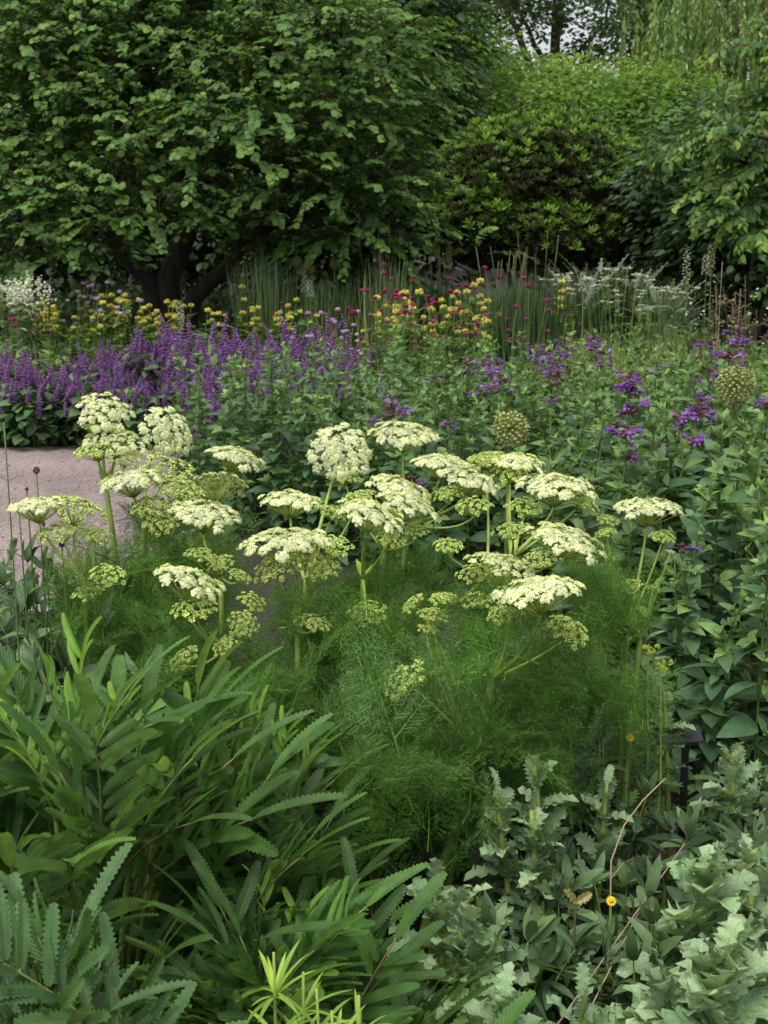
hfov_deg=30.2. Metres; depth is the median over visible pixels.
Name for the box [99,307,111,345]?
jerusalem sage
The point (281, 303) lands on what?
scabious plant
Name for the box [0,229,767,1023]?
ground
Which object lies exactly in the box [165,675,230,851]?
lance leaved plant
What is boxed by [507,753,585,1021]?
poppy plant
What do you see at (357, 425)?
catmint plant
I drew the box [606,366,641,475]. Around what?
catmint plant
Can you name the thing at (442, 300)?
jerusalem sage
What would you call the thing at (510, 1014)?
burnet clump
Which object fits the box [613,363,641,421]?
catmint plant
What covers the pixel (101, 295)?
jerusalem sage
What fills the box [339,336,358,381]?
scabious plant
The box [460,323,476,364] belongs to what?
scabious plant
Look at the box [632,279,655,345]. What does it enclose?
yarrow plant
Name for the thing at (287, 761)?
lance leaved plant
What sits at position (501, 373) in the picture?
catmint plant
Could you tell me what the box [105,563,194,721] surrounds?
lance leaved plant
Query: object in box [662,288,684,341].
yarrow plant
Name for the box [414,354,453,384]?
leafy plant
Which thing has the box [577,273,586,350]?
white foxglove
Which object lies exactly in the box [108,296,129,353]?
jerusalem sage
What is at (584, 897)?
withered leaf
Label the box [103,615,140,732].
lance leaved plant
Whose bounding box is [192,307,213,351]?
jerusalem sage
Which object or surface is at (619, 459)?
catmint plant
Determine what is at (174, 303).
jerusalem sage
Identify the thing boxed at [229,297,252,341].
jerusalem sage
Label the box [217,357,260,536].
catmint plant
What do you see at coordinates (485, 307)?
jerusalem sage
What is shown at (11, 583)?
lance leaved plant
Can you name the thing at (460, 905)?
poppy plant
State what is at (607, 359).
leafy plant
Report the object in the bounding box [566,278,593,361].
yarrow plant
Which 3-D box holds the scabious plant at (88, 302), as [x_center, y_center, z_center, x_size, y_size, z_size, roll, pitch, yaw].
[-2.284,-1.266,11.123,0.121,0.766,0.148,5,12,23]
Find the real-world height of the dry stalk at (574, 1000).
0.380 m
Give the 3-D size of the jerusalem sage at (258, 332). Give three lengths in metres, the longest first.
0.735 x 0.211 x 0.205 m
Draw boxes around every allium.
[292,256,301,326]
[300,263,308,327]
[306,264,314,301]
[330,259,339,327]
[490,410,530,680]
[714,363,755,470]
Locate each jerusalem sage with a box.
[23,308,40,366]
[32,318,50,367]
[38,302,56,365]
[40,299,60,364]
[40,311,55,362]
[41,307,48,360]
[42,302,63,362]
[43,304,57,364]
[49,312,64,369]
[49,312,66,352]
[50,309,63,360]
[54,310,67,347]
[56,316,66,353]
[68,315,78,364]
[73,294,84,363]
[75,316,87,338]
[81,304,90,340]
[81,315,93,353]
[82,300,107,362]
[84,296,103,359]
[85,293,106,364]
[85,309,96,362]
[88,315,105,364]
[99,303,112,347]
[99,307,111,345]
[104,294,110,334]
[104,313,118,345]
[107,293,126,350]
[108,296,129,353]
[108,298,127,349]
[110,298,131,352]
[110,318,127,356]
[112,292,133,354]
[125,299,136,343]
[127,315,146,345]
[135,297,149,332]
[138,306,153,343]
[139,316,151,341]
[144,303,155,346]
[147,309,166,339]
[147,312,159,338]
[147,317,159,341]
[152,315,162,342]
[164,299,181,331]
[168,301,176,331]
[168,304,184,335]
[172,305,185,337]
[172,315,186,341]
[178,304,187,328]
[183,303,196,341]
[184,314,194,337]
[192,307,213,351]
[210,311,225,341]
[210,311,231,343]
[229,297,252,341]
[230,284,253,346]
[237,310,248,348]
[242,305,262,344]
[245,308,264,342]
[249,306,265,345]
[258,324,267,344]
[264,317,278,341]
[272,312,280,342]
[275,316,284,341]
[277,310,290,339]
[284,297,302,337]
[284,303,298,333]
[288,315,295,343]
[295,309,306,338]
[312,313,322,339]
[359,329,366,361]
[364,311,384,364]
[365,295,387,391]
[374,320,390,372]
[380,303,393,365]
[385,290,406,356]
[385,308,413,380]
[386,316,394,347]
[389,304,418,390]
[394,314,412,386]
[395,289,425,364]
[398,305,420,384]
[399,296,424,365]
[400,288,429,390]
[402,301,417,369]
[405,299,427,355]
[411,322,425,400]
[418,315,429,368]
[422,326,427,362]
[423,322,437,373]
[426,329,442,381]
[427,306,455,375]
[429,306,457,402]
[431,297,452,357]
[436,304,452,375]
[438,294,460,360]
[440,313,458,359]
[443,290,460,364]
[451,312,474,360]
[452,330,472,376]
[454,300,472,349]
[455,308,473,379]
[455,328,472,374]
[456,310,472,359]
[460,282,490,346]
[460,288,486,365]
[467,277,487,356]
[469,317,481,366]
[472,301,492,340]
[474,298,493,383]
[478,306,491,338]
[480,316,495,366]
[483,318,492,357]
[490,312,501,376]
[551,279,571,333]
[558,288,573,332]
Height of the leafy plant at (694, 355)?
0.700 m
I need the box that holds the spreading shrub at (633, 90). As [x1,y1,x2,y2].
[373,4,767,296]
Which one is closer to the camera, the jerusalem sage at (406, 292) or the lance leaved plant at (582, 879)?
the lance leaved plant at (582, 879)
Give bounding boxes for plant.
[0,299,27,339]
[0,308,15,356]
[0,310,22,339]
[0,328,41,365]
[0,341,44,389]
[0,343,33,385]
[0,353,83,447]
[0,356,31,444]
[0,369,55,438]
[0,375,14,417]
[0,533,63,696]
[0,537,24,633]
[0,545,62,683]
[0,550,30,644]
[0,560,16,607]
[0,561,19,645]
[0,565,66,696]
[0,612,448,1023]
[1,342,46,366]
[1,350,26,375]
[2,283,65,351]
[4,644,63,719]
[5,325,29,352]
[5,494,192,700]
[7,317,15,353]
[8,572,60,667]
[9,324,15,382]
[9,655,33,711]
[10,556,74,684]
[11,637,63,682]
[13,339,72,383]
[14,322,34,366]
[17,278,86,349]
[18,629,122,886]
[19,310,43,356]
[19,637,118,849]
[32,343,69,365]
[32,655,126,731]
[33,359,71,421]
[35,288,79,323]
[37,371,93,444]
[37,391,280,664]
[39,317,79,358]
[39,331,67,369]
[39,347,75,385]
[39,567,71,630]
[41,303,82,356]
[41,345,81,372]
[41,355,128,446]
[44,288,91,346]
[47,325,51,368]
[48,597,65,684]
[51,330,89,368]
[51,342,105,384]
[52,323,90,364]
[60,338,147,418]
[61,547,109,683]
[62,319,77,356]
[65,295,86,356]
[70,320,111,357]
[72,321,111,364]
[75,283,133,341]
[75,290,104,358]
[76,281,89,357]
[76,297,94,354]
[76,594,181,888]
[78,499,341,759]
[80,308,129,345]
[81,291,116,328]
[82,355,108,372]
[85,301,94,358]
[86,272,145,344]
[87,336,123,364]
[87,361,152,432]
[89,281,111,349]
[90,328,128,360]
[91,368,167,449]
[93,310,105,348]
[93,325,157,389]
[98,301,120,351]
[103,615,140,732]
[105,322,147,349]
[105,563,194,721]
[106,328,145,355]
[107,321,183,429]
[115,299,143,360]
[117,290,127,361]
[122,275,188,332]
[128,313,198,387]
[130,285,186,335]
[136,366,205,444]
[137,331,201,396]
[143,350,207,404]
[147,674,187,856]
[156,326,232,384]
[156,567,224,695]
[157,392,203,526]
[160,365,220,452]
[164,311,253,365]
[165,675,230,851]
[171,346,219,498]
[176,382,231,466]
[179,324,221,351]
[179,351,215,516]
[181,345,255,440]
[182,283,239,339]
[182,335,256,426]
[187,375,226,492]
[188,433,208,521]
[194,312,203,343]
[196,300,231,345]
[196,371,246,527]
[203,327,276,369]
[213,292,243,344]
[213,318,239,342]
[216,341,302,389]
[216,363,255,497]
[217,299,238,341]
[217,355,265,513]
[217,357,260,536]
[217,368,291,440]
[218,364,246,503]
[220,408,240,512]
[221,422,432,846]
[223,353,265,527]
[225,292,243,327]
[225,357,258,475]
[231,687,314,814]
[238,340,296,513]
[238,360,333,470]
[239,420,500,912]
[240,377,272,533]
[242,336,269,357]
[245,324,306,358]
[246,361,301,550]
[247,340,303,380]
[249,336,278,347]
[249,349,299,539]
[251,323,286,340]
[252,355,322,415]
[252,363,278,478]
[252,386,273,513]
[253,314,343,373]
[255,353,291,476]
[257,379,278,488]
[261,347,294,488]
[261,363,301,515]
[265,386,318,524]
[266,388,298,524]
[267,355,345,389]
[269,324,307,345]
[271,302,291,343]
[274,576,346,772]
[278,435,304,538]
[279,446,306,546]
[280,336,299,366]
[282,349,316,486]
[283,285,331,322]
[283,380,314,522]
[283,384,326,545]
[290,365,376,467]
[291,312,352,362]
[291,363,339,527]
[293,363,313,435]
[297,343,330,476]
[297,346,341,380]
[300,356,329,479]
[302,745,359,878]
[304,309,352,355]
[305,334,314,380]
[305,366,333,480]
[305,391,357,558]
[306,311,334,363]
[306,403,332,521]
[307,345,354,389]
[309,311,324,370]
[309,337,334,434]
[309,345,349,523]
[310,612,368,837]
[311,658,387,844]
[311,685,344,827]
[317,384,352,543]
[318,357,364,513]
[321,340,373,380]
[321,374,359,490]
[321,451,607,956]
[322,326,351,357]
[324,274,367,339]
[324,448,354,565]
[327,356,370,450]
[329,343,383,379]
[333,320,355,366]
[333,715,419,916]
[334,307,345,366]
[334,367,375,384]
[339,291,362,349]
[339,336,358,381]
[341,403,389,539]
[342,349,400,423]
[343,400,374,532]
[346,289,379,373]
[346,310,359,346]
[346,361,380,471]
[348,381,383,535]
[350,342,387,377]
[350,360,386,392]
[350,416,385,558]
[351,398,390,553]
[352,302,414,376]
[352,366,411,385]
[354,382,382,489]
[355,333,363,369]
[355,426,398,567]
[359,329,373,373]
[359,367,390,463]
[364,359,414,502]
[365,288,420,373]
[365,371,407,477]
[368,262,414,365]
[369,296,414,390]
[374,277,392,358]
[375,377,423,556]
[376,323,406,459]
[376,358,395,458]
[376,857,502,1006]
[378,293,404,367]
[378,335,406,506]
[379,405,427,576]
[380,393,425,568]
[381,289,411,356]
[381,372,430,423]
[383,341,418,417]
[383,353,443,415]
[385,701,439,918]
[387,343,414,421]
[391,292,408,420]
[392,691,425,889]
[393,377,428,478]
[394,289,444,375]
[396,311,418,392]
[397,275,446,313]
[397,475,447,700]
[400,341,415,392]
[400,402,437,532]
[402,364,446,403]
[402,377,437,422]
[405,419,435,546]
[407,883,524,1023]
[408,348,449,494]
[408,389,447,555]
[409,296,431,364]
[410,298,434,375]
[410,360,457,403]
[410,406,453,574]
[412,337,452,371]
[414,337,448,489]
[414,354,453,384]
[415,381,443,453]
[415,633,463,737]
[415,738,488,887]
[415,915,513,1023]
[421,421,470,591]
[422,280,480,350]
[422,376,457,538]
[422,390,457,556]
[425,336,454,480]
[426,297,456,364]
[426,373,464,429]
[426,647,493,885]
[430,338,459,437]
[431,313,487,386]
[431,382,461,500]
[432,283,473,375]
[433,389,489,576]
[434,399,487,557]
[438,376,491,592]
[442,350,480,387]
[443,277,453,363]
[443,351,479,540]
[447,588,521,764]
[448,410,521,572]
[449,306,472,381]
[449,338,484,437]
[449,359,478,452]
[450,358,497,451]
[450,401,492,550]
[452,824,527,927]
[454,312,482,377]
[454,326,477,379]
[455,265,500,367]
[457,355,482,418]
[457,374,477,457]
[458,351,479,446]
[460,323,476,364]
[461,961,542,1023]
[463,767,552,928]
[465,409,520,594]
[469,341,495,479]
[471,497,695,912]
[472,671,558,862]
[474,334,499,445]
[475,322,518,395]
[475,355,499,428]
[475,409,523,578]
[475,890,614,1023]
[477,367,499,486]
[477,382,513,551]
[479,371,522,546]
[479,416,518,550]
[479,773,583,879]
[479,896,549,977]
[481,360,522,447]
[481,394,534,568]
[483,339,503,376]
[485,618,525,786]
[486,358,512,413]
[487,366,514,442]
[489,376,528,547]
[490,363,534,402]
[490,836,603,1009]
[490,918,535,1013]
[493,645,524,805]
[498,433,564,617]
[500,343,542,455]
[501,790,568,968]
[502,441,550,600]
[502,853,607,1023]
[503,329,529,404]
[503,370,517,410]
[504,276,549,368]
[507,317,533,373]
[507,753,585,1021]
[509,372,541,505]
[511,371,551,525]
[513,348,542,440]
[514,355,534,452]
[515,357,551,489]
[515,369,538,518]
[515,386,561,544]
[516,338,544,387]
[516,403,555,554]
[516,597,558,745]
[518,341,558,391]
[519,329,550,385]
[521,259,636,359]
[521,308,550,376]
[522,702,617,919]
[524,444,570,649]
[526,342,545,451]
[526,395,573,591]
[527,348,578,395]
[528,251,659,346]
[528,386,550,447]
[529,420,591,624]
[533,335,582,384]
[536,361,552,430]
[538,349,559,428]
[538,382,567,456]
[538,382,591,594]
[539,374,569,466]
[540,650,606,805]
[540,962,615,1023]
[541,340,566,394]
[542,452,577,609]
[542,682,593,803]
[544,332,575,393]
[545,346,569,408]
[545,413,615,629]
[546,341,584,437]
[548,361,586,466]
[549,277,573,324]
[549,400,598,615]
[549,764,596,910]
[549,945,614,1013]
[550,334,587,388]
[550,449,630,667]
[551,394,580,520]
[552,450,634,621]
[554,337,572,427]
[554,838,626,912]
[555,272,574,323]
[555,347,576,424]
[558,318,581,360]
[559,341,615,408]
[560,458,624,663]
[562,343,598,384]
[562,419,600,572]
[563,287,578,338]
[565,321,592,379]
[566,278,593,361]
[567,372,593,418]
[569,334,601,467]
[569,389,607,572]
[569,714,669,914]
[570,338,613,388]
[571,482,661,743]
[571,501,617,719]
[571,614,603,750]
[572,380,604,467]
[572,925,674,1019]
[573,765,633,913]
[573,850,667,992]
[574,324,615,373]
[575,348,614,489]
[576,364,592,427]
[577,350,609,458]
[577,645,616,789]
[578,367,612,455]
[581,276,611,354]
[581,368,654,676]
[582,341,624,369]
[583,374,646,567]
[584,357,609,405]
[586,403,625,524]
[586,637,618,787]
[589,855,710,1005]
[590,284,612,349]
[591,346,633,396]
[591,387,618,494]
[591,391,630,488]
[593,328,620,406]
[593,343,633,374]
[593,687,664,858]
[594,257,689,364]
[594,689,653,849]
[596,851,767,980]
[597,278,623,355]
[597,318,636,363]
[597,432,645,570]
[599,966,704,1023]
[600,299,619,350]
[601,441,654,643]
[602,340,639,382]
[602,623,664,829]
[604,266,633,365]
[604,347,638,381]
[604,363,619,425]
[605,340,630,376]
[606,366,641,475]
[608,330,646,398]
[609,723,667,920]
[610,420,655,571]
[611,289,647,355]
[611,336,641,366]
[611,392,635,448]
[611,410,634,461]
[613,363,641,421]
[614,388,631,421]
[614,439,644,570]
[615,274,715,364]
[615,482,684,662]
[615,527,680,707]
[616,370,654,433]
[616,840,767,977]
[618,391,715,681]
[620,351,659,397]
[620,383,641,424]
[621,272,651,349]
[621,319,663,374]
[621,406,701,713]
[623,947,718,1019]
[624,326,648,426]
[625,913,767,1023]
[627,344,663,372]
[629,366,706,657]
[629,644,668,859]
[630,367,650,426]
[630,382,709,658]
[631,649,688,768]
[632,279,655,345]
[632,304,655,360]
[632,344,686,568]
[632,395,653,417]
[633,443,691,669]
[634,291,662,349]
[634,354,646,422]
[634,656,681,899]
[634,677,702,907]
[635,367,655,402]
[636,307,652,364]
[636,339,668,376]
[636,401,709,675]
[638,319,677,365]
[641,305,668,361]
[642,411,712,687]
[642,437,709,676]
[643,339,685,389]
[643,368,686,493]
[644,349,664,410]
[645,803,767,896]
[646,329,673,367]
[647,286,670,346]
[647,554,706,795]
[650,373,696,528]
[652,305,684,345]
[652,326,693,365]
[652,480,722,774]
[653,363,681,454]
[654,289,675,351]
[655,358,706,606]
[656,328,692,386]
[657,542,725,794]
[658,365,689,441]
[659,346,694,422]
[662,287,700,360]
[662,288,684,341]
[667,393,709,607]
[668,296,692,345]
[668,348,701,479]
[670,324,717,359]
[671,367,699,451]
[671,408,756,745]
[673,336,705,388]
[674,586,756,800]
[675,343,698,360]
[675,356,733,602]
[676,352,686,403]
[676,801,741,851]
[677,330,708,364]
[682,374,714,602]
[684,308,719,353]
[687,741,767,842]
[689,349,735,601]
[689,741,765,838]
[690,347,722,451]
[690,407,742,606]
[691,350,750,542]
[694,339,726,457]
[694,439,767,709]
[694,760,760,822]
[696,412,767,646]
[697,285,743,349]
[699,437,756,593]
[700,336,749,366]
[700,356,723,451]
[700,360,727,414]
[703,393,726,452]
[703,807,767,938]
[703,808,767,875]
[706,542,767,768]
[707,306,749,353]
[707,449,754,656]
[707,469,767,677]
[709,939,767,1023]
[710,417,767,619]
[711,476,767,764]
[714,372,766,490]
[716,507,767,819]
[720,358,765,406]
[720,374,767,516]
[721,332,761,356]
[722,326,756,469]
[727,412,767,556]
[729,827,767,948]
[734,347,747,368]
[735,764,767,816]
[737,340,765,420]
[738,896,767,950]
[739,481,767,728]
[742,565,767,798]
[743,395,767,652]
[744,378,767,485]
[748,468,767,758]
[750,301,767,349]
[750,341,767,420]
[750,353,767,375]
[751,381,767,425]
[751,393,767,426]
[752,374,765,516]
[754,416,767,473]
[755,348,767,412]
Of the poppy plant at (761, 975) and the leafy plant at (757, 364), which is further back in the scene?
the leafy plant at (757, 364)
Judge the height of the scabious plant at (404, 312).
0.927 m
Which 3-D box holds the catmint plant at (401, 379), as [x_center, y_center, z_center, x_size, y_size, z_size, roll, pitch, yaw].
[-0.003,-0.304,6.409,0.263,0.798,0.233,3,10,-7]
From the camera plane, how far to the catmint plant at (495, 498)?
5.26 m
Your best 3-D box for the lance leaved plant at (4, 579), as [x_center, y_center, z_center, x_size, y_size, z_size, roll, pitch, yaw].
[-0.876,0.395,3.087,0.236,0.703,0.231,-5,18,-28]
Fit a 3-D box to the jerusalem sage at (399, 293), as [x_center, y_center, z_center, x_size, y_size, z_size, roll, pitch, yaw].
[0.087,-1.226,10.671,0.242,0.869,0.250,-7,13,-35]
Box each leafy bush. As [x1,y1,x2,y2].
[594,77,767,355]
[608,94,767,352]
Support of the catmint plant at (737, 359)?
on the ground
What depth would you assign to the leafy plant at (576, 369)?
7.75 m
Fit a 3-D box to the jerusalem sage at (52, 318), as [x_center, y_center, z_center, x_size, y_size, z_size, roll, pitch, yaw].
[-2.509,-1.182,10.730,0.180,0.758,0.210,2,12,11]
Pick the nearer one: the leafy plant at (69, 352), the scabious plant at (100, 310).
the leafy plant at (69, 352)
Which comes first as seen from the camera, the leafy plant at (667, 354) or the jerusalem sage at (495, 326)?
the leafy plant at (667, 354)
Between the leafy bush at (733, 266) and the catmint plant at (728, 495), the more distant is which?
the leafy bush at (733, 266)
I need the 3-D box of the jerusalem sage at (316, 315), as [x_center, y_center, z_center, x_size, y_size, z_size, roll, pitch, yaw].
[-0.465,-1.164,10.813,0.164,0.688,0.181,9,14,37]
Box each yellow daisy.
[586,896,625,1013]
[608,733,651,918]
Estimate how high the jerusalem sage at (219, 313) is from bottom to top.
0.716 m
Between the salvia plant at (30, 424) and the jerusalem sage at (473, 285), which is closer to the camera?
the salvia plant at (30, 424)
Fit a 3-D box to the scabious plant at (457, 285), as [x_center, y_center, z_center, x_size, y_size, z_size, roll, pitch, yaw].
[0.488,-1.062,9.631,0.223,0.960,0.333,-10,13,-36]
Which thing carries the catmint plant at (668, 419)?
on the ground
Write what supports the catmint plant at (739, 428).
on the ground
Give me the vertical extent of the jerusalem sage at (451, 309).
0.821 m
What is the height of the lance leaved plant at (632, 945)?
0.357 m
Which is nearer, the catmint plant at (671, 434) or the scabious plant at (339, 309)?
the catmint plant at (671, 434)
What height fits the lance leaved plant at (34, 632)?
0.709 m
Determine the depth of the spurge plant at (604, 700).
2.76 m
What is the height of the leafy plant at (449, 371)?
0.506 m
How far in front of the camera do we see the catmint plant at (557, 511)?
4.52 m
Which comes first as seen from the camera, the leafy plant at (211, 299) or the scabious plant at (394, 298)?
the scabious plant at (394, 298)
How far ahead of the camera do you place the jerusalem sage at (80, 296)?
11.81 m
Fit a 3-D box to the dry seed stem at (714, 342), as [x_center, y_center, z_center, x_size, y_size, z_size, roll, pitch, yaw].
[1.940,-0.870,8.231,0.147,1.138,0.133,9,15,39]
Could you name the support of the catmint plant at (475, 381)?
on the ground
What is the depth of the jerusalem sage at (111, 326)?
11.08 m
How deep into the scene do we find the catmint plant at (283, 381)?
6.57 m
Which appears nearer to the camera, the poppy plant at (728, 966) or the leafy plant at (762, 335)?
the poppy plant at (728, 966)
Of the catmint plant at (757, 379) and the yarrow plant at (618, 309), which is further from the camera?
the yarrow plant at (618, 309)
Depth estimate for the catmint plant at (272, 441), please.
5.91 m
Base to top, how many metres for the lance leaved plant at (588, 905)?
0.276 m
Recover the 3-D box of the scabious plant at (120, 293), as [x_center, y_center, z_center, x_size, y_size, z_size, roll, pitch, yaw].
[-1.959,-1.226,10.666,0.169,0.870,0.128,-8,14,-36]
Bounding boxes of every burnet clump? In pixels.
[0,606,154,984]
[0,842,249,1023]
[91,837,503,1023]
[111,685,420,1017]
[305,952,535,1023]
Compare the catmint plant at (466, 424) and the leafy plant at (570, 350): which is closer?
the catmint plant at (466, 424)
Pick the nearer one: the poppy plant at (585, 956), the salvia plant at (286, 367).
the poppy plant at (585, 956)
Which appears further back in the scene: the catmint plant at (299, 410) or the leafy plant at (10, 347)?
the leafy plant at (10, 347)
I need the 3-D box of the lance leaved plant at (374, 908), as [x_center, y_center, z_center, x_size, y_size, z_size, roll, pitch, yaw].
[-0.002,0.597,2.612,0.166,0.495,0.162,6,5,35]
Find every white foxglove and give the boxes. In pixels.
[176,300,184,331]
[300,271,318,339]
[306,280,314,335]
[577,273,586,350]
[674,245,697,347]
[696,253,711,359]
[701,242,714,342]
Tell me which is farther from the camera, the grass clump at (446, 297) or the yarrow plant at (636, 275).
the grass clump at (446, 297)
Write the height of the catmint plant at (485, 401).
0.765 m
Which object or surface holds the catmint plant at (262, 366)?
on the ground
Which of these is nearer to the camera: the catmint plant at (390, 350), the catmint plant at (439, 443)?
the catmint plant at (439, 443)
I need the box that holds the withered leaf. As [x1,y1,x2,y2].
[563,888,591,1023]
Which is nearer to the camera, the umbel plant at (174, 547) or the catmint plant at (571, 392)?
the umbel plant at (174, 547)
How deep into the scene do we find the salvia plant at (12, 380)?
9.27 m
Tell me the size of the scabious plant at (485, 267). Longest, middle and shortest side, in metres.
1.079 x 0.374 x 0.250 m
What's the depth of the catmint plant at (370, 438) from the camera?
5.68 m
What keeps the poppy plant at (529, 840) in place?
on the ground
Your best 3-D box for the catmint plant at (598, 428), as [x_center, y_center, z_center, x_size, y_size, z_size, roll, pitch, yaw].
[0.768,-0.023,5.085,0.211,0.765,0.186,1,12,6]
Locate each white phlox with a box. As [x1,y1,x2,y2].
[0,270,38,359]
[5,273,56,363]
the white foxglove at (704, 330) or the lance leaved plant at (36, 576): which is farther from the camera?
the white foxglove at (704, 330)
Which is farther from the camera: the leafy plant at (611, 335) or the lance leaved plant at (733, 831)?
the leafy plant at (611, 335)
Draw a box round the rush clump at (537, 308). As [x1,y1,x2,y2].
[482,230,575,385]
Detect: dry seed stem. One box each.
[645,276,740,389]
[705,262,729,366]
[707,288,758,365]
[716,275,767,395]
[723,288,746,365]
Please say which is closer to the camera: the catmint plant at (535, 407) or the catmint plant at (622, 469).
the catmint plant at (622, 469)
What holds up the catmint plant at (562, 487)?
on the ground
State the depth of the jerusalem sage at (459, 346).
9.53 m
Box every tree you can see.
[0,0,162,325]
[0,0,539,341]
[2,2,259,323]
[129,2,345,323]
[195,0,527,331]
[250,0,521,293]
[418,0,568,279]
[451,0,720,78]
[563,0,752,272]
[642,17,767,300]
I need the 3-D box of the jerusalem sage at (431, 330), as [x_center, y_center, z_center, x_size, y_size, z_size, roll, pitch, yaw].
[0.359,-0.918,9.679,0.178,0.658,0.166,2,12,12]
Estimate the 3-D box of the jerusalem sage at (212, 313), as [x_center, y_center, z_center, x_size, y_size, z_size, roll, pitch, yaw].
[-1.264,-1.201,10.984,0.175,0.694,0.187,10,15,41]
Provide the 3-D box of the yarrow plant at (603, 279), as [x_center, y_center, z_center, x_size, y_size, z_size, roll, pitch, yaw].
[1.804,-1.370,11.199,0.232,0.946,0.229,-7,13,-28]
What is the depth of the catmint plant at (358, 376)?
6.89 m
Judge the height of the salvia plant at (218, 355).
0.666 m
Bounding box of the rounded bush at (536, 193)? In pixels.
[426,100,690,299]
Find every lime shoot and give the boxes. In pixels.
[246,938,315,1023]
[263,971,354,1023]
[283,989,350,1023]
[326,990,390,1023]
[330,1003,366,1023]
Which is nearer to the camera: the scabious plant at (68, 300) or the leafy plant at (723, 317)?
the scabious plant at (68, 300)
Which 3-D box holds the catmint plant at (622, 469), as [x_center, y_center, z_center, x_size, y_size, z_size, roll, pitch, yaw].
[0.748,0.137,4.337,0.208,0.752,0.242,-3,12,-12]
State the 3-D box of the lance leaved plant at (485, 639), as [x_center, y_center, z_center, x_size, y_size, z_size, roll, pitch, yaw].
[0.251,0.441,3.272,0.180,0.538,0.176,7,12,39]
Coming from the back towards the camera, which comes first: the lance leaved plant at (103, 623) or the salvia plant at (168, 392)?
the salvia plant at (168, 392)
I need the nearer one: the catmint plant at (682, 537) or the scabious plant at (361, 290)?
the catmint plant at (682, 537)
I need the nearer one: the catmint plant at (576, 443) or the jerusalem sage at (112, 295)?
the catmint plant at (576, 443)
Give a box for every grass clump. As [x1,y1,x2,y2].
[224,251,303,347]
[276,274,368,353]
[345,223,429,365]
[407,245,482,372]
[461,248,530,366]
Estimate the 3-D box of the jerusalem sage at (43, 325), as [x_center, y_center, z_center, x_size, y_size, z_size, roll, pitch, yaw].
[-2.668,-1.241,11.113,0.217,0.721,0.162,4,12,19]
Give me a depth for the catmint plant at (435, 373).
6.18 m
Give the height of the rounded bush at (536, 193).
2.891 m
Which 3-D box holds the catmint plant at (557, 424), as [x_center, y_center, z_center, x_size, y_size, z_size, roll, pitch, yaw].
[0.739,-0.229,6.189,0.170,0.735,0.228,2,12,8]
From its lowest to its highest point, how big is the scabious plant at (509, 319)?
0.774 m
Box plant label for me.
[653,725,703,908]
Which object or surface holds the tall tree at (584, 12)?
on the ground
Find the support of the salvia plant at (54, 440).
on the ground
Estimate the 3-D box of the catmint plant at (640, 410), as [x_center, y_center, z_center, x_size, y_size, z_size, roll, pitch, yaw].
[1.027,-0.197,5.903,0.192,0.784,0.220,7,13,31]
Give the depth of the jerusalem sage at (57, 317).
11.18 m
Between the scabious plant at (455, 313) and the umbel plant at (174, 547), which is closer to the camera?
the umbel plant at (174, 547)
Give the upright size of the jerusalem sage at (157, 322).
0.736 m
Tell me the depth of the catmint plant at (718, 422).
5.66 m
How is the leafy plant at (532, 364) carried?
on the ground
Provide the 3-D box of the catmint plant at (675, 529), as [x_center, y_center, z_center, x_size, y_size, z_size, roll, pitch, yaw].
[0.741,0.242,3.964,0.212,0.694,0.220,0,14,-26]
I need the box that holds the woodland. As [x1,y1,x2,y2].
[45,3,767,285]
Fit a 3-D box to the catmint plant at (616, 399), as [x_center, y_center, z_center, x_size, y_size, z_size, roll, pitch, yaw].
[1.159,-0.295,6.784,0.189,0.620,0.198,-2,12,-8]
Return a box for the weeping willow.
[588,0,767,299]
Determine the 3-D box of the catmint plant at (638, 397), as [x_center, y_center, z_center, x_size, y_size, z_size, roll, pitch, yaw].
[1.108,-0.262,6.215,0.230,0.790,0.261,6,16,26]
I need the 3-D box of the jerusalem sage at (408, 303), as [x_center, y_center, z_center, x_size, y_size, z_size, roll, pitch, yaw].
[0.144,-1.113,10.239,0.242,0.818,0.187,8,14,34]
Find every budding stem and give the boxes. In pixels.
[0,422,34,669]
[12,509,36,673]
[25,487,37,657]
[29,467,60,688]
[41,522,55,660]
[56,542,71,683]
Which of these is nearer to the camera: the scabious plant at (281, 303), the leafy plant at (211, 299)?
the scabious plant at (281, 303)
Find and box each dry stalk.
[558,843,684,1023]
[592,865,662,1003]
[607,778,665,995]
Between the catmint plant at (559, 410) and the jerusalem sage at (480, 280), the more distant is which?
the jerusalem sage at (480, 280)
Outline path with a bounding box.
[0,445,267,611]
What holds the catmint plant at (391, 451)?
on the ground
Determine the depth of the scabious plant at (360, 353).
9.05 m
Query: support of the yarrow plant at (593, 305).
on the ground
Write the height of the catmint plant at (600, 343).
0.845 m
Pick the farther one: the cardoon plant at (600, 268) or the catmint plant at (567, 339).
the cardoon plant at (600, 268)
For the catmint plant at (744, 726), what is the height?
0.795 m
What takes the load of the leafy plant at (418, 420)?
on the ground
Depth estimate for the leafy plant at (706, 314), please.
15.11 m
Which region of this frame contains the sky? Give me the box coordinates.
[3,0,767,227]
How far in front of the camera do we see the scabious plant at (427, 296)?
9.48 m
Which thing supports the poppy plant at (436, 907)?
on the ground
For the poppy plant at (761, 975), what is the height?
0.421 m
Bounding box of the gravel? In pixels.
[0,449,166,578]

